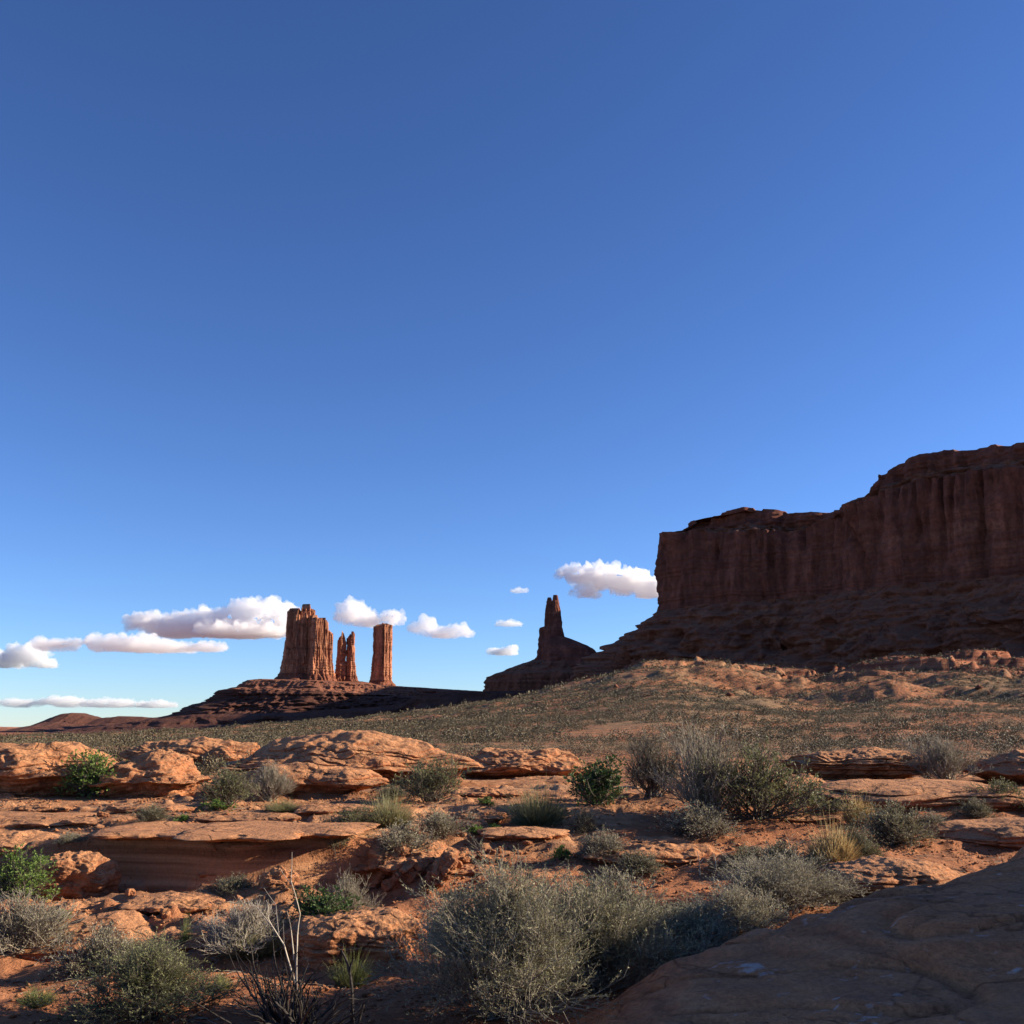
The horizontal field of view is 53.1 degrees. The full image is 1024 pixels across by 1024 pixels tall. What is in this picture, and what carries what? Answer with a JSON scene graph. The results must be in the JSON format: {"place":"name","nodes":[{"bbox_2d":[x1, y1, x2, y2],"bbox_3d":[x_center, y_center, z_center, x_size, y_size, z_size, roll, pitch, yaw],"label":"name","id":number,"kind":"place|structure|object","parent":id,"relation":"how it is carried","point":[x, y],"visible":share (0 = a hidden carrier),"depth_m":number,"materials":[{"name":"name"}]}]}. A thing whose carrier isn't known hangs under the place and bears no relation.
{"place":"outdoors","nodes":[
{"label":"outdoors","id":0,"kind":"place"},
{"bbox_2d":[0,713,158,731],"bbox_3d":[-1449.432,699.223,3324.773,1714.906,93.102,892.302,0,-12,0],"label":"hill","id":1,"kind":"structure","parent":0,"point":[67,721],"depth_m":3257.59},
{"bbox_2d":[44,690,532,733],"bbox_3d":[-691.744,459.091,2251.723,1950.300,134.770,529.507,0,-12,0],"label":"terrain bench","id":2,"kind":"object","parent":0,"point":[419,701],"visible":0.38,"depth_m":2234.98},
{"bbox_2d":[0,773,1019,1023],"bbox_3d":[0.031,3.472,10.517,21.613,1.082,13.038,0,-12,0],"label":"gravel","id":3,"kind":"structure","parent":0,"point":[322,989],"depth_m":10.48,"materials":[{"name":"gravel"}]},
{"bbox_2d":[0,649,1023,1023],"bbox_3d":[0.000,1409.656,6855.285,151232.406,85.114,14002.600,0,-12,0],"label":"ground","id":4,"kind":"structure","parent":0,"point":[178,865],"depth_m":11.59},
{"bbox_2d":[0,829,59,855],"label":"sandstone ledge","id":5,"kind":"object","parent":4,"relation":"on","point":[9,840],"visible":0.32,"depth_m":10.76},
{"bbox_2d":[0,843,61,901],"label":"leafy shrub","id":6,"kind":"object","parent":4,"relation":"on","point":[21,878],"visible":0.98,"depth_m":9.11,"materials":[{"name":"green plant"}]},
{"bbox_2d":[15,982,62,1008],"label":"grass tuft","id":7,"kind":"object","parent":4,"relation":"on","point":[32,998],"visible":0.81,"depth_m":5.94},
{"bbox_2d":[14,803,74,812],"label":"thin flat rock","id":8,"kind":"object","parent":4,"relation":"on","point":[49,808],"visible":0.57,"depth_m":14.08,"materials":[{"name":"stone"}]},
{"bbox_2d":[0,885,89,959],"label":"wiry shrub","id":9,"kind":"object","parent":4,"relation":"on","point":[22,926],"visible":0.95,"depth_m":7.45,"materials":[{"name":"grey plant"}]},
{"bbox_2d":[0,811,113,826],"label":"sandstone ledge","id":10,"kind":"object","parent":4,"relation":"on","point":[23,818],"visible":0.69,"depth_m":12.41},
{"bbox_2d":[0,741,116,796],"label":"sandstone outcrop","id":11,"kind":"object","parent":4,"relation":"on","point":[30,769],"visible":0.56,"depth_m":17.08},
{"bbox_2d":[31,900,100,916],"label":"thin flat rock","id":12,"kind":"object","parent":4,"relation":"on","point":[83,904],"visible":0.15,"depth_m":8.53,"materials":[{"name":"stone"}]},
{"bbox_2d":[31,851,121,900],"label":"boulder","id":13,"kind":"object","parent":4,"relation":"on","point":[83,874],"visible":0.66,"depth_m":9.70,"materials":[{"name":"stone"}]},
{"bbox_2d":[2,910,156,961],"bbox_3d":[-3.175,3.284,7.910,1.489,0.360,1.077,0,-12,0],"label":"sandstone outcrop","id":14,"kind":"object","parent":4,"relation":"on","point":[134,921],"visible":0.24,"depth_m":7.70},
{"bbox_2d":[47,748,127,799],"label":"leafy shrub","id":15,"kind":"object","parent":4,"relation":"on","point":[90,767],"visible":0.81,"depth_m":16.99,"materials":[{"name":"green plant"}]},
{"bbox_2d":[33,919,150,979],"bbox_3d":[-2.775,2.994,6.915,0.765,0.450,0.634,11,-16,-42],"label":"sagebrush","id":16,"kind":"object","parent":4,"relation":"on","point":[95,944],"visible":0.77,"depth_m":6.87,"materials":[{"name":"grey plant"}]},
{"bbox_2d":[60,814,134,825],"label":"thin flat rock","id":17,"kind":"object","parent":4,"relation":"on","point":[83,821],"visible":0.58,"depth_m":12.09,"materials":[{"name":"stone"}]},
{"bbox_2d":[25,925,260,1023],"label":"sagebrush","id":18,"kind":"object","parent":4,"relation":"on","point":[149,980],"visible":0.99,"depth_m":5.59,"materials":[{"name":"green plant"}]},
{"bbox_2d":[119,802,174,822],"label":"sagebrush","id":19,"kind":"object","parent":4,"relation":"on","point":[149,814],"visible":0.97,"depth_m":11.70,"materials":[{"name":"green plant"}]},
{"bbox_2d":[88,821,207,840],"bbox_3d":[-3.755,3.404,10.921,1.190,0.110,1.561,0,-12,0],"label":"sandstone ledge","id":20,"kind":"object","parent":4,"relation":"on","point":[167,830],"visible":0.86,"depth_m":10.54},
{"bbox_2d":[87,749,211,797],"bbox_3d":[-6.183,4.569,17.593,2.041,0.974,1.854,0,-12,0],"label":"sandstone outcrop","id":21,"kind":"object","parent":4,"relation":"on","point":[158,773],"visible":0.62,"depth_m":17.02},
{"bbox_2d":[105,803,196,814],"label":"thin flat rock","id":22,"kind":"object","parent":4,"relation":"on","point":[121,809],"visible":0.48,"depth_m":13.34,"materials":[{"name":"stone"}]},
{"bbox_2d":[118,891,224,915],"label":"thin flat rock","id":23,"kind":"object","parent":4,"relation":"on","point":[194,902],"visible":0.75,"depth_m":8.31,"materials":[{"name":"stone"}]},
{"bbox_2d":[119,736,259,767],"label":"sandstone outcrop","id":24,"kind":"object","parent":4,"relation":"on","point":[197,748],"visible":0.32,"depth_m":35.27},
{"bbox_2d":[153,915,228,952],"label":"sandstone outcrop","id":25,"kind":"object","parent":4,"relation":"on","point":[174,931],"visible":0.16,"depth_m":7.64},
{"bbox_2d":[198,798,238,812],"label":"herb","id":26,"kind":"object","parent":4,"relation":"on","point":[214,805],"visible":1,"depth_m":13.02,"materials":[{"name":"green plant"}]},
{"bbox_2d":[179,760,268,805],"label":"desert shrub","id":27,"kind":"object","parent":4,"relation":"on","point":[228,788],"visible":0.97,"depth_m":14.10,"materials":[{"name":"green plant"}]},
{"bbox_2d":[209,870,258,896],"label":"sagebrush","id":28,"kind":"object","parent":4,"relation":"on","point":[235,881],"visible":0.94,"depth_m":8.83,"materials":[{"name":"green plant"}]},
{"bbox_2d":[172,820,305,841],"bbox_3d":[-2.738,3.387,10.887,1.310,0.111,2.158,0,-12,0],"label":"sandstone ledge","id":29,"kind":"object","parent":4,"relation":"on","point":[260,831],"visible":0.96,"depth_m":10.29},
{"bbox_2d":[195,914,287,960],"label":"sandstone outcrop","id":30,"kind":"object","parent":4,"relation":"on","point":[267,951],"visible":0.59,"depth_m":7.34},
{"bbox_2d":[192,897,293,957],"bbox_3d":[-1.994,3.022,7.483,0.804,0.454,0.927,-2,-12,9],"label":"wiry shrub","id":31,"kind":"object","parent":4,"relation":"on","point":[249,918],"visible":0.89,"depth_m":7.43,"materials":[{"name":"grey plant"}]},
{"bbox_2d":[195,812,301,822],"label":"thin flat rock","id":32,"kind":"object","parent":4,"relation":"on","point":[286,817],"visible":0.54,"depth_m":11.90,"materials":[{"name":"stone"}]},
{"bbox_2d":[239,758,298,801],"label":"wiry shrub","id":33,"kind":"object","parent":4,"relation":"on","point":[271,783],"visible":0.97,"depth_m":16.05,"materials":[{"name":"grey plant"}]},
{"bbox_2d":[164,863,384,1023],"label":"dead shrub","id":34,"kind":"object","parent":4,"relation":"on","point":[269,1015],"visible":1,"depth_m":5.22,"materials":[{"name":"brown wood"}]},
{"bbox_2d":[258,865,299,890],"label":"boulder","id":35,"kind":"object","parent":4,"relation":"on","point":[274,876],"visible":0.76,"depth_m":8.82,"materials":[{"name":"stone"}]},
{"bbox_2d":[259,796,304,811],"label":"grass tuft","id":36,"kind":"object","parent":4,"relation":"on","point":[283,807],"visible":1,"depth_m":13.17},
{"bbox_2d":[234,762,388,797],"bbox_3d":[-3.446,4.556,17.151,2.806,0.738,1.508,0,-12,0],"label":"sandstone outcrop","id":37,"kind":"object","parent":4,"relation":"on","point":[312,778],"visible":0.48,"depth_m":16.64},
{"bbox_2d":[158,679,475,718],"bbox_3d":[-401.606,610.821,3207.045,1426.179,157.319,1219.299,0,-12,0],"label":"butte pedestal","id":38,"kind":"object","parent":4,"relation":"on","point":[268,696],"visible":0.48,"depth_m":2881.15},
{"bbox_2d":[274,604,336,680],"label":"butte","id":39,"kind":"object","parent":38,"relation":"on","point":[308,651],"visible":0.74,"depth_m":3144.71,"materials":[{"name":"stone"}]},
{"bbox_2d":[335,631,346,680],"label":"rock pinnacle","id":40,"kind":"object","parent":38,"relation":"on","point":[340,670],"visible":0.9,"depth_m":3241.07,"materials":[{"name":"stone"}]},
{"bbox_2d":[346,631,357,680],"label":"rock pinnacle","id":41,"kind":"object","parent":38,"relation":"on","point":[351,674],"visible":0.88,"depth_m":3243.83,"materials":[{"name":"stone"}]},
{"bbox_2d":[369,623,395,685],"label":"rock column","id":42,"kind":"object","parent":38,"relation":"on","point":[381,669],"visible":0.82,"depth_m":3337.76,"materials":[{"name":"stone"}]},
{"bbox_2d":[280,884,365,925],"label":"leafy shrub","id":43,"kind":"object","parent":4,"relation":"on","point":[315,906],"visible":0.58,"depth_m":7.82,"materials":[{"name":"green plant"}]},
{"bbox_2d":[292,803,373,816],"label":"thin flat rock","id":44,"kind":"object","parent":4,"relation":"on","point":[310,810],"visible":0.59,"depth_m":12.84,"materials":[{"name":"stone"}]},
{"bbox_2d":[293,822,379,838],"bbox_3d":[-1.950,3.404,10.966,0.982,0.104,1.471,0,-12,0],"label":"sandstone ledge","id":45,"kind":"object","parent":4,"relation":"on","point":[328,830],"visible":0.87,"depth_m":10.67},
{"bbox_2d":[306,869,387,909],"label":"wiry shrub","id":46,"kind":"object","parent":4,"relation":"on","point":[351,888],"visible":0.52,"depth_m":8.33,"materials":[{"name":"grey plant"}]},
{"bbox_2d":[323,938,377,988],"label":"grass tuft","id":47,"kind":"object","parent":4,"relation":"on","point":[357,972],"visible":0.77,"depth_m":6.68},
{"bbox_2d":[337,943,364,1023],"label":"dead snag","id":48,"kind":"object","parent":4,"relation":"on","point":[351,986],"visible":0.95,"depth_m":5.22,"materials":[{"name":"brown wood"}]},
{"bbox_2d":[219,729,483,786],"bbox_3d":[-3.328,5.270,21.404,5.536,1.419,3.915,0,-12,0],"label":"sandstone outcrop","id":49,"kind":"object","parent":4,"relation":"on","point":[387,756],"visible":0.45,"depth_m":20.49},
{"bbox_2d":[319,803,386,830],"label":"desert shrub","id":50,"kind":"object","parent":4,"relation":"on","point":[351,817],"visible":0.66,"depth_m":11.74,"materials":[{"name":"green plant"}]},
{"bbox_2d":[281,907,427,969],"bbox_3d":[-1.133,3.151,7.500,1.081,0.450,0.913,0,-12,0],"label":"sandstone outcrop","id":51,"kind":"object","parent":4,"relation":"on","point":[322,937],"visible":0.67,"depth_m":7.22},
{"bbox_2d":[353,778,422,828],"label":"grass tuft","id":52,"kind":"object","parent":4,"relation":"on","point":[388,817],"visible":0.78,"depth_m":11.95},
{"bbox_2d":[366,837,409,888],"bbox_3d":[-1.330,3.755,10.919,0.606,0.583,0.889,0,-12,0],"label":"rock slab","id":53,"kind":"object","parent":4,"relation":"on","point":[377,878],"visible":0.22,"depth_m":10.57,"materials":[{"name":"stone"}]},
{"bbox_2d":[381,852,425,891],"bbox_3d":[-1.105,3.763,10.571,0.454,0.456,0.703,0,-12,0],"label":"rock slab","id":54,"kind":"object","parent":4,"relation":"on","point":[409,871],"visible":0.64,"depth_m":10.31,"materials":[{"name":"stone"}]},
{"bbox_2d":[366,817,448,855],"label":"sagebrush","id":55,"kind":"object","parent":4,"relation":"on","point":[401,836],"visible":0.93,"depth_m":10.79,"materials":[{"name":"green plant"}]},
{"bbox_2d":[352,837,466,873],"bbox_3d":[-1.180,3.770,11.050,1.376,0.532,1.457,0,-12,0],"label":"sandstone ledge","id":56,"kind":"object","parent":4,"relation":"on","point":[375,861],"visible":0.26,"depth_m":10.57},
{"bbox_2d":[389,752,472,804],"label":"desert shrub","id":57,"kind":"object","parent":4,"relation":"on","point":[427,788],"visible":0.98,"depth_m":14.98,"materials":[{"name":"green plant"}]},
{"bbox_2d":[405,888,474,973],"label":"sagebrush","id":58,"kind":"object","parent":4,"relation":"on","point":[423,929],"visible":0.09,"depth_m":7.08,"materials":[{"name":"green plant"}]},
{"bbox_2d":[422,848,458,891],"bbox_3d":[-0.743,3.645,10.362,0.420,0.450,0.648,0,-12,0],"label":"rock slab","id":59,"kind":"object","parent":4,"relation":"on","point":[444,864],"visible":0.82,"depth_m":10.14,"materials":[{"name":"stone"}]},
{"bbox_2d":[408,802,478,839],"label":"sagebrush","id":60,"kind":"object","parent":4,"relation":"on","point":[442,826],"visible":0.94,"depth_m":11.94,"materials":[{"name":"green plant"}]},
{"bbox_2d":[451,864,504,875],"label":"thin flat rock","id":61,"kind":"object","parent":4,"relation":"on","point":[465,869],"visible":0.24,"depth_m":10.55,"materials":[{"name":"stone"}]},
{"bbox_2d":[450,807,506,824],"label":"thin flat rock","id":62,"kind":"object","parent":4,"relation":"on","point":[490,815],"visible":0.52,"depth_m":13.34,"materials":[{"name":"stone"}]},
{"bbox_2d":[450,787,523,797],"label":"thin flat rock","id":63,"kind":"object","parent":4,"relation":"on","point":[487,792],"visible":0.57,"depth_m":16.87,"materials":[{"name":"stone"}]},
{"bbox_2d":[355,829,629,1023],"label":"sagebrush","id":64,"kind":"object","parent":4,"relation":"on","point":[497,942],"visible":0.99,"depth_m":5.69,"materials":[{"name":"green plant"}]},
{"bbox_2d":[0,647,1023,764],"bbox_3d":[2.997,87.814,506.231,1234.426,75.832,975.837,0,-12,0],"label":"scrub","id":65,"kind":"object","parent":4,"relation":"on","point":[103,739],"visible":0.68,"depth_m":136.23,"materials":[{"name":"green plant"}]},
{"bbox_2d":[0,777,1023,1023],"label":"small rocks","id":66,"kind":"object","parent":4,"relation":"on","point":[410,911],"visible":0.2,"depth_m":10.06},
{"bbox_2d":[476,826,569,841],"bbox_3d":[0.132,3.804,12.058,1.122,0.182,0.971,0,-12,0],"label":"rock slab","id":67,"kind":"object","parent":4,"relation":"on","point":[524,833],"visible":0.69,"depth_m":11.78,"materials":[{"name":"stone"}]},
{"bbox_2d":[483,659,573,690],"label":"talus hill","id":68,"kind":"structure","parent":4,"relation":"on","point":[533,674],"depth_m":2478.31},
{"bbox_2d":[535,595,595,666],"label":"rock spire","id":69,"kind":"object","parent":68,"relation":"on","point":[555,644],"visible":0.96,"depth_m":2548.12,"materials":[{"name":"stone"}]},
{"bbox_2d":[495,768,578,826],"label":"grass tuft","id":70,"kind":"object","parent":4,"relation":"on","point":[531,812],"visible":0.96,"depth_m":13.13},
{"bbox_2d":[462,747,614,778],"bbox_3d":[0.546,6.574,25.884,4.123,1.221,2.665,0,-12,0],"label":"sandstone outcrop","id":71,"kind":"object","parent":4,"relation":"on","point":[498,763],"visible":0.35,"depth_m":25.09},
{"bbox_2d":[557,805,599,839],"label":"sagebrush","id":72,"kind":"object","parent":4,"relation":"on","point":[583,821],"visible":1,"depth_m":12.63,"materials":[{"name":"grey plant"}]},
{"bbox_2d":[558,755,628,805],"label":"leafy shrub","id":73,"kind":"object","parent":4,"relation":"on","point":[600,783],"visible":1,"depth_m":14.15,"materials":[{"name":"green plant"}]},
{"bbox_2d":[570,823,630,860],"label":"sagebrush","id":74,"kind":"object","parent":4,"relation":"on","point":[608,843],"visible":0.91,"depth_m":10.97,"materials":[{"name":"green plant"}]},
{"bbox_2d":[510,860,721,997],"bbox_3d":[0.588,2.630,6.381,1.568,0.842,1.396,-11,-16,41],"label":"sagebrush","id":75,"kind":"object","parent":4,"relation":"on","point":[615,954],"visible":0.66,"depth_m":6.38,"materials":[{"name":"green plant"}]},
{"bbox_2d":[564,864,671,917],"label":"sagebrush","id":76,"kind":"object","parent":4,"relation":"on","point":[622,898],"visible":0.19,"depth_m":8.08,"materials":[{"name":"green plant"}]},
{"bbox_2d":[609,848,671,879],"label":"sagebrush","id":77,"kind":"object","parent":4,"relation":"on","point":[632,863],"visible":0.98,"depth_m":10.42,"materials":[{"name":"green plant"}]},
{"bbox_2d":[573,843,722,865],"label":"sandstone outcrop","id":78,"kind":"object","parent":4,"relation":"on","point":[677,854],"visible":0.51,"depth_m":10.85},
{"bbox_2d":[618,719,687,798],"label":"wiry shrub","id":79,"kind":"object","parent":4,"relation":"on","point":[650,752],"visible":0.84,"depth_m":15.37,"materials":[{"name":"grey plant"}]},
{"bbox_2d":[630,835,699,844],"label":"thin flat rock","id":80,"kind":"object","parent":4,"relation":"on","point":[648,840],"visible":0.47,"depth_m":12.20,"materials":[{"name":"stone"}]},
{"bbox_2d":[626,892,756,965],"bbox_3d":[1.141,2.989,7.163,1.354,0.638,1.162,-2,-12,11],"label":"sagebrush","id":81,"kind":"object","parent":4,"relation":"on","point":[694,920],"visible":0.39,"depth_m":7.10,"materials":[{"name":"green plant"}]},
{"bbox_2d":[644,800,743,844],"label":"sagebrush","id":82,"kind":"object","parent":4,"relation":"on","point":[710,823],"visible":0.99,"depth_m":12.47,"materials":[{"name":"green plant"}]},
{"bbox_2d":[637,712,765,814],"bbox_3d":[2.618,3.361,13.601,1.526,1.420,1.961,-6,-13,27],"label":"wiry shrub","id":83,"kind":"object","parent":4,"relation":"on","point":[712,784],"visible":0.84,"depth_m":13.32,"materials":[{"name":"grey plant"}]},
{"bbox_2d":[673,871,804,939],"bbox_3d":[1.785,3.079,7.897,0.911,0.582,1.017,6,-13,-27],"label":"sagebrush","id":84,"kind":"object","parent":4,"relation":"on","point":[735,901],"visible":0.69,"depth_m":7.89,"materials":[{"name":"green plant"}]},
{"bbox_2d":[704,841,773,870],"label":"desert shrub","id":85,"kind":"object","parent":4,"relation":"on","point":[741,850],"visible":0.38,"depth_m":10.44,"materials":[{"name":"green plant"}]},
{"bbox_2d":[673,736,866,824],"bbox_3d":[3.340,3.612,13.461,2.347,1.335,1.848,1,-12,-4],"label":"desert shrub","id":86,"kind":"object","parent":4,"relation":"on","point":[760,787],"visible":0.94,"depth_m":13.24,"materials":[{"name":"green plant"}]},
{"bbox_2d":[531,648,1023,701],"bbox_3d":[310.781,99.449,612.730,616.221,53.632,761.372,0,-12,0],"label":"rubble","id":87,"kind":"object","parent":4,"relation":"on","point":[616,686],"visible":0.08,"depth_m":381.69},
{"bbox_2d":[540,442,1023,689],"bbox_3d":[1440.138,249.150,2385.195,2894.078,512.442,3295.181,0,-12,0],"label":"mesa","id":88,"kind":"structure","parent":4,"relation":"on","point":[922,554],"depth_m":1513.13,"materials":[{"name":"stone"}]},
{"bbox_2d":[685,843,880,913],"bbox_3d":[2.354,3.178,8.872,1.600,0.614,1.839,-5,-13,23],"label":"sagebrush","id":89,"kind":"object","parent":4,"relation":"on","point":[796,884],"visible":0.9,"depth_m":8.68,"materials":[{"name":"green plant"}]},
{"bbox_2d":[753,838,813,867],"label":"sagebrush","id":90,"kind":"object","parent":4,"relation":"on","point":[776,847],"visible":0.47,"depth_m":10.42,"materials":[{"name":"green plant"}]},
{"bbox_2d":[574,847,1023,1023],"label":"slickrock","id":91,"kind":"structure","parent":4,"relation":"on","point":[951,952],"depth_m":5.16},
{"bbox_2d":[783,813,843,821],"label":"thin flat rock","id":92,"kind":"object","parent":4,"relation":"on","point":[806,818],"visible":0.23,"depth_m":13.49,"materials":[{"name":"stone"}]},
{"bbox_2d":[797,809,864,864],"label":"grass tuft","id":93,"kind":"object","parent":4,"relation":"on","point":[841,848],"visible":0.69,"depth_m":10.39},
{"bbox_2d":[778,746,932,780],"bbox_3d":[7.264,5.443,21.607,3.200,0.966,2.787,0,-12,0],"label":"sandstone outcrop","id":94,"kind":"object","parent":4,"relation":"on","point":[863,762],"visible":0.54,"depth_m":20.77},
{"bbox_2d":[837,793,876,825],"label":"grass tuft","id":95,"kind":"object","parent":4,"relation":"on","point":[846,817],"visible":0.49,"depth_m":13.13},
{"bbox_2d":[825,822,889,854],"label":"sagebrush","id":96,"kind":"object","parent":4,"relation":"on","point":[862,836],"visible":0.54,"depth_m":10.68,"materials":[{"name":"green plant"}]},
{"bbox_2d":[818,855,964,900],"bbox_3d":[3.652,3.480,9.604,1.496,0.452,1.157,0,-12,0],"label":"sandstone outcrop","id":97,"kind":"object","parent":4,"relation":"on","point":[886,872],"visible":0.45,"depth_m":9.29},
{"bbox_2d":[851,798,945,851],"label":"sagebrush","id":98,"kind":"object","parent":4,"relation":"on","point":[895,827],"visible":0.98,"depth_m":11.76,"materials":[{"name":"green plant"}]},
{"bbox_2d":[815,779,1023,811],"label":"sandstone outcrop","id":99,"kind":"object","parent":4,"relation":"on","point":[928,793],"visible":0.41,"depth_m":14.05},
{"bbox_2d":[911,808,948,831],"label":"sagebrush","id":100,"kind":"object","parent":4,"relation":"on","point":[934,819],"visible":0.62,"depth_m":12.62,"materials":[{"name":"green plant"}]},
{"bbox_2d":[895,726,1000,779],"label":"wiry shrub","id":101,"kind":"object","parent":4,"relation":"on","point":[945,765],"visible":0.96,"depth_m":20.19,"materials":[{"name":"grey plant"}]},
{"bbox_2d":[918,817,1023,849],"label":"sandstone outcrop","id":102,"kind":"object","parent":4,"relation":"on","point":[1003,832],"visible":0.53,"depth_m":12.04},
{"bbox_2d":[950,797,995,818],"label":"sagebrush","id":103,"kind":"object","parent":4,"relation":"on","point":[973,808],"visible":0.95,"depth_m":13.45,"materials":[{"name":"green plant"}]},
{"bbox_2d":[961,749,1023,784],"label":"sandstone outcrop","id":104,"kind":"object","parent":4,"relation":"on","point":[1009,766],"visible":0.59,"depth_m":20.86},
{"bbox_2d":[963,777,1023,808],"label":"desert shrub","id":105,"kind":"object","parent":4,"relation":"on","point":[1004,787],"visible":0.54,"depth_m":14.02,"materials":[{"name":"green plant"}]},
{"bbox_2d":[0,0,1023,726],"label":"sky","id":106,"kind":"structure","parent":0,"point":[429,320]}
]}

